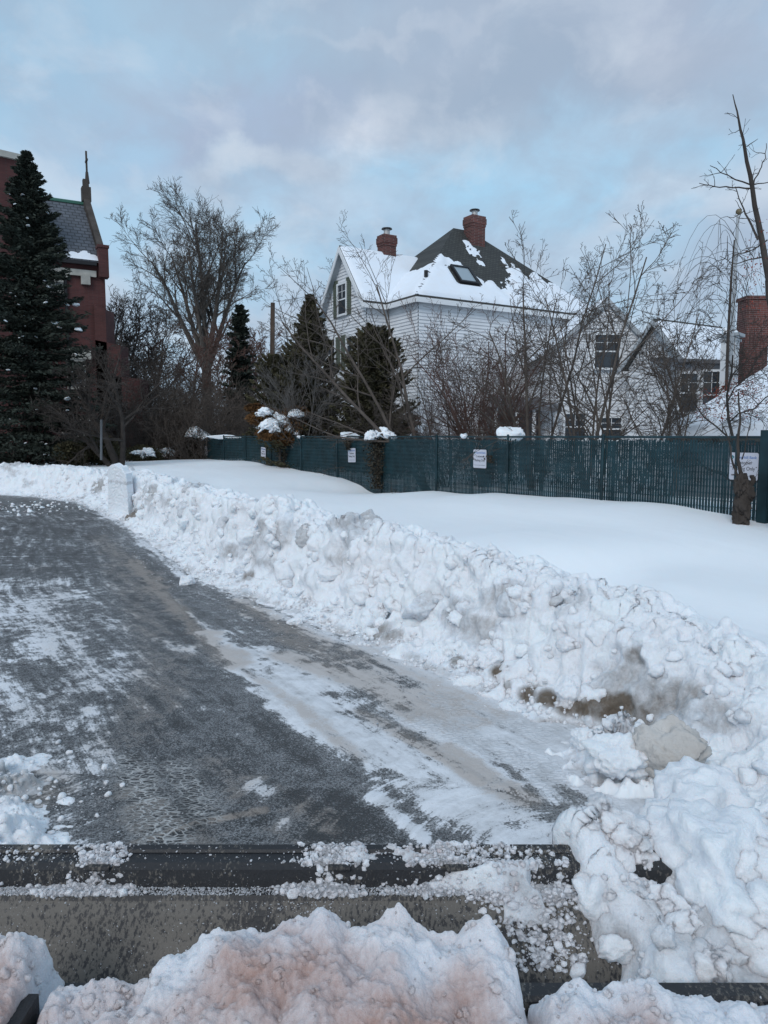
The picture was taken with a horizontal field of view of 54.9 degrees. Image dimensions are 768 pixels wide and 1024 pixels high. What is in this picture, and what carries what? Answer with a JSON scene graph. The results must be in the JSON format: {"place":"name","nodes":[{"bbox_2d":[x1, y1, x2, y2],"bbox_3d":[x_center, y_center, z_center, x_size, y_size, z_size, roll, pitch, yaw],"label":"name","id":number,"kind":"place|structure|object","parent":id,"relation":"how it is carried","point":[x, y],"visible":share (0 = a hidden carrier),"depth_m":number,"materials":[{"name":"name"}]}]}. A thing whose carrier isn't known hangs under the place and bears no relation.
{"place":"outdoors","nodes":[
{"label":"outdoors","id":0,"kind":"place"},
{"bbox_2d":[0,495,644,843],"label":"road","id":1,"kind":"structure","parent":0,"point":[241,726],"depth_m":5.94,"materials":[{"name":"grey asphalt"}]},
{"bbox_2d":[108,463,133,515],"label":"snow slab","id":2,"kind":"structure","parent":1,"relation":"on","point":[120,489],"depth_m":20.78,"materials":[{"name":"white snow"}]},
{"bbox_2d":[179,575,195,585],"bbox_3d":[-3.052,1.081,11.489,0.241,0.224,0.203,0,6,0],"label":"snow clod","id":3,"kind":"object","parent":1,"relation":"on","point":[186,580],"visible":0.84,"depth_m":11.43,"materials":[{"name":"white snow"}]},
{"bbox_2d":[286,615,302,624],"bbox_3d":[-1.097,1.354,9.101,0.224,0.157,0.231,0,6,0],"label":"snow clod","id":4,"kind":"object","parent":1,"relation":"on","point":[296,620],"visible":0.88,"depth_m":9.03,"materials":[{"name":"white snow"}]},
{"bbox_2d":[0,844,767,1023],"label":"snow plough","id":5,"kind":"object","parent":1,"relation":"on","point":[82,954],"visible":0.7,"depth_m":2.47,"materials":[{"name":"metal"}]},
{"bbox_2d":[0,931,64,1023],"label":"snow heap","id":6,"kind":"object","parent":5,"relation":"on","point":[14,991],"visible":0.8,"depth_m":1.98,"materials":[{"name":"white snow"}]},
{"bbox_2d":[37,977,148,1023],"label":"snow heap","id":7,"kind":"object","parent":5,"relation":"on","point":[55,1014],"visible":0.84,"depth_m":1.92,"materials":[{"name":"white snow"}]},
{"bbox_2d":[0,840,618,978],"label":"snow crumbs","id":8,"kind":"object","parent":5,"relation":"on","point":[557,893],"visible":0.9,"depth_m":2.50,"materials":[{"name":"white snow"}]},
{"bbox_2d":[132,902,527,1023],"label":"snow heap","id":9,"kind":"object","parent":5,"relation":"on","point":[466,973],"visible":0.95,"depth_m":1.86,"materials":[{"name":"white snow"}]},
{"bbox_2d":[0,839,767,1023],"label":"loose clods","id":10,"kind":"object","parent":5,"relation":"on","point":[88,1000],"visible":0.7,"depth_m":1.93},
{"bbox_2d":[340,840,554,861],"bbox_3d":[0.223,1.216,2.590,0.838,0.102,0.155,0,6,0],"label":"snow heap","id":11,"kind":"object","parent":5,"relation":"on","point":[407,855],"visible":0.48,"depth_m":2.58,"materials":[{"name":"white snow"}]},
{"bbox_2d":[428,859,548,924],"bbox_3d":[0.386,1.290,2.495,0.636,0.223,0.161,0,6,0],"label":"snow heap","id":12,"kind":"object","parent":5,"relation":"on","point":[495,882],"visible":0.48,"depth_m":2.48,"materials":[{"name":"white snow"}]},
{"bbox_2d":[527,977,767,1023],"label":"snow heap","id":13,"kind":"object","parent":5,"relation":"on","point":[584,1002],"visible":0.95,"depth_m":1.92,"materials":[{"name":"white snow"}]},
{"bbox_2d":[0,459,767,982],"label":"snow field","id":14,"kind":"structure","parent":0,"point":[692,581],"depth_m":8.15,"materials":[{"name":"white snow"}]},
{"bbox_2d":[0,149,37,453],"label":"brick block","id":15,"kind":"structure","parent":14,"relation":"on","point":[7,160],"depth_m":39.74,"materials":[{"name":"brick"}]},
{"bbox_2d":[0,149,119,464],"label":"spruce tree","id":16,"kind":"object","parent":14,"relation":"on","point":[29,233],"visible":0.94,"depth_m":33.39,"materials":[{"name":"green plant"}]},
{"bbox_2d":[51,441,88,465],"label":"bush","id":17,"kind":"object","parent":14,"relation":"on","point":[67,447],"visible":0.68,"depth_m":32.69,"materials":[{"name":"green plant"}]},
{"bbox_2d":[33,151,148,461],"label":"brick church","id":18,"kind":"structure","parent":14,"relation":"on","point":[87,262],"depth_m":43.77,"materials":[{"name":"brick"}]},
{"bbox_2d":[50,273,68,293],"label":"window","id":19,"kind":"structure","parent":18,"relation":"in","point":[66,273],"depth_m":42.60,"materials":[{"name":"glass"}]},
{"bbox_2d":[66,351,90,388],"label":"window","id":20,"kind":"structure","parent":18,"relation":"in","point":[88,355],"depth_m":43.48,"materials":[{"name":"glass"}]},
{"bbox_2d":[73,431,119,464],"bbox_3d":[-13.174,-2.879,33.869,2.313,1.754,1.541,0,6,0],"label":"bush","id":21,"kind":"object","parent":14,"relation":"on","point":[95,457],"visible":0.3,"depth_m":33.66,"materials":[{"name":"brown plant"}]},
{"bbox_2d":[100,420,101,459],"bbox_3d":[-11.798,-3.010,30.854,0.165,1.681,0.100,0,6,0],"label":"metal post","id":22,"kind":"object","parent":14,"relation":"on","point":[100,439],"visible":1,"depth_m":30.81,"materials":[{"name":"grey metal"}]},
{"bbox_2d":[28,333,183,466],"bbox_3d":[-12.233,-4.445,31.625,6.596,6.338,5.159,3,6,25],"label":"bare tree","id":23,"kind":"object","parent":14,"relation":"on","point":[86,402],"visible":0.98,"depth_m":31.62,"materials":[{"name":"brown plant"}]},
{"bbox_2d":[106,299,182,384],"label":"bare tree","id":24,"kind":"object","parent":14,"relation":"on","point":[131,339],"visible":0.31,"depth_m":51.31,"materials":[{"name":"brown plant"}]},
{"bbox_2d":[125,444,163,460],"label":"bush","id":25,"kind":"object","parent":14,"relation":"on","point":[146,453],"visible":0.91,"depth_m":37.52,"materials":[{"name":"green plant"}]},
{"bbox_2d":[106,265,185,374],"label":"bare tree","id":26,"kind":"object","parent":14,"relation":"on","point":[137,308],"visible":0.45,"depth_m":54.75,"materials":[{"name":"brown plant"}]},
{"bbox_2d":[109,298,203,394],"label":"bare tree","id":27,"kind":"object","parent":14,"relation":"on","point":[155,347],"visible":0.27,"depth_m":53.00,"materials":[{"name":"brown plant"}]},
{"bbox_2d":[115,293,208,392],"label":"bare tree","id":28,"kind":"object","parent":14,"relation":"on","point":[178,345],"visible":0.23,"depth_m":58.79,"materials":[{"name":"brown plant"}]},
{"bbox_2d":[154,444,180,459],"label":"bush","id":29,"kind":"object","parent":14,"relation":"on","point":[164,449],"visible":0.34,"depth_m":39.47,"materials":[{"name":"plant"}]},
{"bbox_2d":[71,331,264,460],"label":"brush","id":30,"kind":"object","parent":14,"relation":"on","point":[169,429],"visible":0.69,"depth_m":40.87,"materials":[{"name":"brown plant"}]},
{"bbox_2d":[104,176,279,401],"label":"bare tree","id":31,"kind":"object","parent":14,"relation":"on","point":[203,296],"visible":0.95,"depth_m":65.37,"materials":[{"name":"brown plant"}]},
{"bbox_2d":[176,426,213,459],"bbox_3d":[-9.977,-3.633,39.135,2.996,1.816,1.851,0,6,0],"label":"bush","id":32,"kind":"object","parent":14,"relation":"on","point":[194,430],"visible":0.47,"depth_m":38.84,"materials":[{"name":"green plant"}]},
{"bbox_2d":[169,318,264,402],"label":"bare tree","id":33,"kind":"object","parent":14,"relation":"on","point":[214,338],"visible":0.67,"depth_m":50.83,"materials":[{"name":"brown plant"}]},
{"bbox_2d":[169,315,280,452],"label":"bare tree","id":34,"kind":"object","parent":14,"relation":"on","point":[260,345],"visible":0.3,"depth_m":53.22,"materials":[{"name":"brown plant"}]},
{"bbox_2d":[219,304,261,456],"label":"conifer tree","id":35,"kind":"object","parent":14,"relation":"on","point":[240,319],"visible":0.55,"depth_m":48.78,"materials":[{"name":"green plant"}]},
{"bbox_2d":[207,322,282,453],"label":"bare tree","id":36,"kind":"object","parent":14,"relation":"on","point":[279,332],"visible":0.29,"depth_m":65.31,"materials":[{"name":"brown plant"}]},
{"bbox_2d":[237,353,288,459],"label":"evergreen tree","id":37,"kind":"object","parent":14,"relation":"on","point":[275,358],"visible":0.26,"depth_m":34.92,"materials":[{"name":"green plant"}]},
{"bbox_2d":[270,302,274,353],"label":"utility pole","id":38,"kind":"object","parent":14,"relation":"on","point":[272,326],"visible":0.34,"depth_m":50.86,"materials":[{"name":"brown wood"}]},
{"bbox_2d":[244,402,309,459],"bbox_3d":[-4.254,-3.187,29.243,2.642,2.305,1.445,0,6,0],"label":"bronze shrub","id":39,"kind":"object","parent":14,"relation":"on","point":[264,432],"visible":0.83,"depth_m":28.98,"materials":[{"name":"brown plant"}]},
{"bbox_2d":[258,258,333,350],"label":"bare tree","id":40,"kind":"object","parent":14,"relation":"on","point":[286,332],"visible":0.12,"depth_m":72.89,"materials":[{"name":"brown plant"}]},
{"bbox_2d":[247,335,346,468],"bbox_3d":[-3.174,-4.119,29.443,4.459,6.008,5.823,0,6,0],"label":"bare shrub","id":41,"kind":"object","parent":14,"relation":"on","point":[270,379],"visible":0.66,"depth_m":28.86,"materials":[{"name":"brown plant"}]},
{"bbox_2d":[253,293,350,468],"bbox_3d":[-3.156,-5.093,30.468,4.468,7.717,4.203,0,6,0],"label":"cedar tree","id":42,"kind":"object","parent":14,"relation":"on","point":[313,346],"visible":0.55,"depth_m":29.96,"materials":[{"name":"green plant"}]},
{"bbox_2d":[256,210,486,490],"bbox_3d":[-0.847,-4.990,23.690,6.922,8.976,5.031,-4,7,-35],"label":"bare tree","id":43,"kind":"object","parent":14,"relation":"on","point":[371,394],"visible":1,"depth_m":23.35,"materials":[{"name":"brown plant"}]},
{"bbox_2d":[322,322,421,474],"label":"evergreen tree","id":44,"kind":"object","parent":14,"relation":"on","point":[376,375],"visible":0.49,"depth_m":27.95,"materials":[{"name":"green plant"}]},
{"bbox_2d":[314,384,436,478],"bbox_3d":[0.217,-2.696,26.282,4.093,3.821,4.268,2,6,17],"label":"bare shrub","id":45,"kind":"object","parent":14,"relation":"on","point":[392,421],"visible":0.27,"depth_m":26.16,"materials":[{"name":"brown plant"}]},
{"bbox_2d":[366,335,527,486],"bbox_3d":[1.866,-3.294,24.350,4.300,5.412,5.676,4,7,33],"label":"bare shrub","id":46,"kind":"object","parent":14,"relation":"on","point":[425,405],"visible":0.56,"depth_m":23.83,"materials":[{"name":"brown plant"}]},
{"bbox_2d":[320,208,588,474],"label":"white house","id":47,"kind":"structure","parent":14,"relation":"on","point":[450,269],"depth_m":34.75,"materials":[{"name":"paint"}]},
{"bbox_2d":[327,337,335,364],"bbox_3d":[-2.641,-7.793,36.686,0.110,1.644,0.980,-4,7,-32],"label":"window","id":48,"kind":"structure","parent":47,"relation":"in","point":[334,342],"depth_m":36.34,"materials":[{"name":"white"}]},
{"bbox_2d":[336,281,346,317],"bbox_3d":[-2.038,-10.195,35.467,0.110,1.566,0.980,-4,7,-32],"label":"window","id":49,"kind":"structure","parent":47,"relation":"in","point":[341,288],"depth_m":35.50,"materials":[{"name":"white wood"}]},
{"bbox_2d":[345,334,356,371],"bbox_3d":[-1.536,-7.496,34.934,0.110,1.724,1.130,-4,7,-32],"label":"window","id":50,"kind":"structure","parent":47,"relation":"in","point":[347,346],"depth_m":35.19,"materials":[{"name":"white"}]},
{"bbox_2d":[202,430,767,523],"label":"chain link fence","id":51,"kind":"object","parent":14,"relation":"on","point":[563,462],"visible":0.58,"depth_m":16.92,"materials":[{"name":"green metal"}]},
{"bbox_2d":[205,435,241,438],"bbox_3d":[-7.920,-3.715,36.611,1.787,0.241,0.465,0,6,0],"label":"snow pillow","id":52,"kind":"object","parent":51,"relation":"on","point":[217,436],"visible":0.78,"depth_m":36.42,"materials":[{"name":"white snow"}]},
{"bbox_2d":[261,447,265,457],"bbox_3d":[-5.211,-2.555,31.920,0.008,0.475,0.535,-3,10,-31],"label":"parking sign","id":53,"kind":"object","parent":51,"relation":"attached to","point":[263,452],"visible":0.87,"depth_m":31.89,"materials":[{"name":"white metal"}]},
{"bbox_2d":[271,452,293,467],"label":"ivy clump","id":54,"kind":"object","parent":51,"relation":"attached to","point":[283,457],"visible":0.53,"depth_m":29.87,"materials":[{"name":"green plant"}]},
{"bbox_2d":[344,439,352,449],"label":"ivy clump","id":55,"kind":"object","parent":51,"relation":"attached to","point":[347,443],"visible":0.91,"depth_m":25.00,"materials":[{"name":"green plant"}]},
{"bbox_2d":[340,432,359,438],"bbox_3d":[-1.172,-2.607,25.515,0.717,0.321,0.528,0,6,0],"label":"snow pillow","id":56,"kind":"object","parent":51,"relation":"on","point":[344,433],"visible":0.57,"depth_m":25.33,"materials":[{"name":"white snow"}]},
{"bbox_2d":[348,448,355,461],"bbox_3d":[-1.092,-1.921,25.022,0.008,0.475,0.535,-3,5,-31],"label":"parking sign","id":57,"kind":"object","parent":51,"relation":"attached to","point":[352,455],"visible":1,"depth_m":24.99,"materials":[{"name":"white metal"}]},
{"bbox_2d":[358,427,396,488],"bbox_3d":[-0.176,-1.690,23.335,1.179,1.990,0.948,1,6,13],"label":"ivy clump","id":58,"kind":"object","parent":51,"relation":"attached to","point":[375,435],"visible":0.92,"depth_m":23.23,"materials":[{"name":"green plant"}]},
{"bbox_2d":[473,449,485,467],"bbox_3d":[2.467,-1.371,19.061,0.008,0.475,0.535,-3,7,-31],"label":"parking sign","id":59,"kind":"object","parent":51,"relation":"attached to","point":[479,461],"visible":1,"depth_m":19.06,"materials":[{"name":"white metal"}]},
{"bbox_2d":[483,455,494,462],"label":"ivy clump","id":60,"kind":"object","parent":51,"relation":"attached to","point":[489,459],"visible":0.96,"depth_m":18.61,"materials":[{"name":"green plant"}]},
{"bbox_2d":[496,427,524,443],"bbox_3d":[3.172,-1.924,18.586,0.745,0.454,0.518,0,6,0],"label":"snow pillow","id":61,"kind":"object","parent":51,"relation":"on","point":[505,431],"visible":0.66,"depth_m":18.43,"materials":[{"name":"white snow"}]},
{"bbox_2d":[729,452,758,480],"bbox_3d":[6.216,-0.787,12.784,0.008,0.475,0.535,-3,7,-31],"label":"parking sign","id":62,"kind":"object","parent":51,"relation":"attached to","point":[749,468],"visible":0.69,"depth_m":12.71,"materials":[{"name":"white metal"}]},
{"bbox_2d":[475,647,503,668],"bbox_3d":[1.008,1.405,6.995,0.311,0.246,0.287,0,6,0],"label":"snow clod","id":63,"kind":"object","parent":14,"relation":"on","point":[486,656],"visible":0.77,"depth_m":6.90,"materials":[{"name":"white snow"}]},
{"bbox_2d":[282,395,713,493],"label":"undergrowth","id":64,"kind":"object","parent":14,"relation":"on","point":[427,431],"visible":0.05,"depth_m":25.65,"materials":[{"name":"brown plant"}]},
{"bbox_2d":[394,286,604,486],"bbox_3d":[3.736,-3.763,23.934,6.870,6.435,6.030,0,6,0],"label":"bare shrub","id":65,"kind":"object","parent":14,"relation":"on","point":[469,408],"visible":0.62,"depth_m":23.48,"materials":[{"name":"brown plant"}]},
{"bbox_2d":[487,396,561,473],"bbox_3d":[6.077,-3.337,32.429,2.872,3.609,2.200,0,6,0],"label":"porch","id":66,"kind":"object","parent":14,"relation":"on","point":[546,409],"visible":0.08,"depth_m":31.76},
{"bbox_2d":[428,200,693,490],"bbox_3d":[4.609,-4.125,20.602,6.670,7.830,5.213,6,8,44],"label":"bare tree","id":67,"kind":"object","parent":14,"relation":"on","point":[511,412],"visible":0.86,"depth_m":20.55,"materials":[{"name":"brown plant"}]},
{"bbox_2d":[554,675,581,708],"bbox_3d":[1.522,1.501,6.075,0.250,0.301,0.303,0,6,0],"label":"snow clod","id":68,"kind":"object","parent":14,"relation":"on","point":[567,689],"visible":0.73,"depth_m":6.02,"materials":[{"name":"white snow"}]},
{"bbox_2d":[569,726,592,751],"bbox_3d":[1.427,1.620,5.248,0.190,0.190,0.290,0,6,0],"label":"snow clod","id":69,"kind":"object","parent":14,"relation":"on","point":[577,735],"visible":0.48,"depth_m":5.23,"materials":[{"name":"white snow"}]},
{"bbox_2d":[528,298,640,472],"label":"white annexe","id":70,"kind":"structure","parent":14,"relation":"on","point":[631,338],"depth_m":32.17,"materials":[{"name":"paint"}]},
{"bbox_2d":[562,412,586,441],"bbox_3d":[8.331,-3.706,32.245,1.050,1.310,0.110,0,6,0],"label":"window","id":71,"kind":"structure","parent":70,"relation":"in","point":[567,414],"depth_m":32.25,"materials":[{"name":"white"}]},
{"bbox_2d":[592,333,621,369],"bbox_3d":[9.632,-6.933,31.914,1.228,1.577,0.110,0,6,0],"label":"window","id":72,"kind":"structure","parent":70,"relation":"in","point":[606,360],"depth_m":31.94,"materials":[{"name":"white"}]},
{"bbox_2d":[599,416,623,441],"bbox_3d":[9.918,-3.620,32.254,1.033,1.137,0.110,0,6,0],"label":"window","id":73,"kind":"structure","parent":70,"relation":"in","point":[612,420],"depth_m":32.26,"materials":[{"name":"white glass"}]},
{"bbox_2d":[461,212,745,488],"bbox_3d":[4.977,-3.716,19.100,6.459,7.319,6.694,0,6,0],"label":"bare tree","id":74,"kind":"object","parent":14,"relation":"on","point":[610,383],"visible":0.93,"depth_m":18.63,"materials":[{"name":"brown plant"}]},
{"bbox_2d":[580,732,648,783],"bbox_3d":[1.529,1.594,4.894,0.450,0.322,0.490,0,6,0],"label":"snow clod","id":75,"kind":"object","parent":14,"relation":"on","point":[617,755],"visible":0.9,"depth_m":4.75,"materials":[{"name":"white snow"}]},
{"bbox_2d":[491,262,749,492],"bbox_3d":[6.529,-3.293,19.540,5.180,6.395,5.736,-4,7,-35],"label":"bare tree","id":76,"kind":"object","parent":14,"relation":"on","point":[644,386],"visible":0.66,"depth_m":18.91,"materials":[{"name":"brown plant"}]},
{"bbox_2d":[608,334,725,494],"bbox_3d":[6.848,-2.181,18.276,2.780,4.421,2.838,4,7,31],"label":"bare tree","id":77,"kind":"object","parent":14,"relation":"on","point":[674,404],"visible":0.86,"depth_m":17.73,"materials":[{"name":"brown plant"}]},
{"bbox_2d":[618,318,722,474],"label":"gable wing","id":78,"kind":"structure","parent":14,"relation":"on","point":[690,326],"depth_m":30.41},
{"bbox_2d":[632,714,711,777],"bbox_3d":[1.838,1.540,4.772,0.513,0.445,0.378,5,8,43],"label":"ice block","id":79,"kind":"object","parent":14,"relation":"on","point":[661,743],"depth_m":4.68,"materials":[{"name":"white snow"}]},
{"bbox_2d":[650,357,719,444],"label":"sunroom","id":80,"kind":"structure","parent":14,"relation":"on","point":[716,367],"depth_m":28.14,"materials":[{"name":"grey"}]},
{"bbox_2d":[677,371,700,412],"bbox_3d":[11.599,-4.532,28.139,0.821,1.616,0.110,0,6,0],"label":"window","id":81,"kind":"structure","parent":80,"relation":"in","point":[695,378],"depth_m":28.14,"materials":[{"name":"white glass"}]},
{"bbox_2d":[699,369,719,406],"bbox_3d":[12.466,-4.456,28.147,0.854,1.919,0.110,0,6,0],"label":"window","id":82,"kind":"structure","parent":80,"relation":"in","point":[713,385],"depth_m":28.13,"materials":[{"name":"white"}]},
{"bbox_2d":[624,283,767,443],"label":"bare tree","id":83,"kind":"object","parent":14,"relation":"on","point":[683,353],"visible":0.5,"depth_m":24.43,"materials":[{"name":"brown plant"}]},
{"bbox_2d":[634,798,767,949],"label":"snow clod","id":84,"kind":"object","parent":14,"relation":"on","point":[700,845],"visible":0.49,"depth_m":2.46,"materials":[{"name":"white snow"}]},
{"bbox_2d":[639,756,767,825],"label":"snow clod","id":85,"kind":"object","parent":14,"relation":"on","point":[690,779],"visible":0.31,"depth_m":3.04,"materials":[{"name":"white snow"}]},
{"bbox_2d":[642,268,767,485],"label":"bare tree","id":86,"kind":"object","parent":14,"relation":"on","point":[731,394],"visible":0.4,"depth_m":15.41,"materials":[{"name":"brown plant"}]},
{"bbox_2d":[666,366,767,498],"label":"garage","id":87,"kind":"structure","parent":14,"relation":"on","point":[759,426],"depth_m":18.41,"materials":[{"name":"concrete"}]},
{"bbox_2d":[695,340,767,435],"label":"red vine","id":88,"kind":"object","parent":87,"relation":"hanging from","point":[748,382],"visible":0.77,"depth_m":16.68,"materials":[{"name":"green plant"}]},
{"bbox_2d":[728,208,741,388],"bbox_3d":[11.567,-6.820,24.431,0.201,6.178,0.190,0,6,0],"label":"ball topped pole","id":89,"kind":"object","parent":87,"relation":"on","point":[739,210],"visible":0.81,"depth_m":24.34,"materials":[{"name":"grey metal"}]},
{"bbox_2d":[736,295,767,444],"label":"brick chimney","id":90,"kind":"object","parent":87,"relation":"on","point":[759,314],"visible":0.29,"depth_m":26.65,"materials":[{"name":"red brick"}]},
{"bbox_2d":[691,94,767,311],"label":"slanting tree","id":91,"kind":"object","parent":14,"relation":"on","point":[760,237],"visible":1,"depth_m":11.18,"materials":[{"name":"brown dark bark"}]},
{"bbox_2d":[716,328,744,444],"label":"square pillar","id":92,"kind":"structure","parent":14,"relation":"on","point":[723,364],"depth_m":24.99,"materials":[{"name":"white"}]},
{"bbox_2d":[720,385,757,524],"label":"knotty tree","id":93,"kind":"object","parent":14,"relation":"on","point":[744,490],"visible":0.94,"depth_m":12.28,"materials":[{"name":"brown plant"}]},
{"bbox_2d":[0,0,767,400],"label":"sky","id":94,"kind":"structure","parent":0,"point":[409,117],"materials":[{"name":"blue"}]},
{"bbox_2d":[663,215,765,388],"bbox_3d":[9.999,-6.047,21.946,3.674,5.436,0.999,0,6,0],"label":"bare tree","id":95,"kind":"object","parent":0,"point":[729,310],"visible":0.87,"depth_m":21.75,"materials":[{"name":"brown plant"}]}
]}

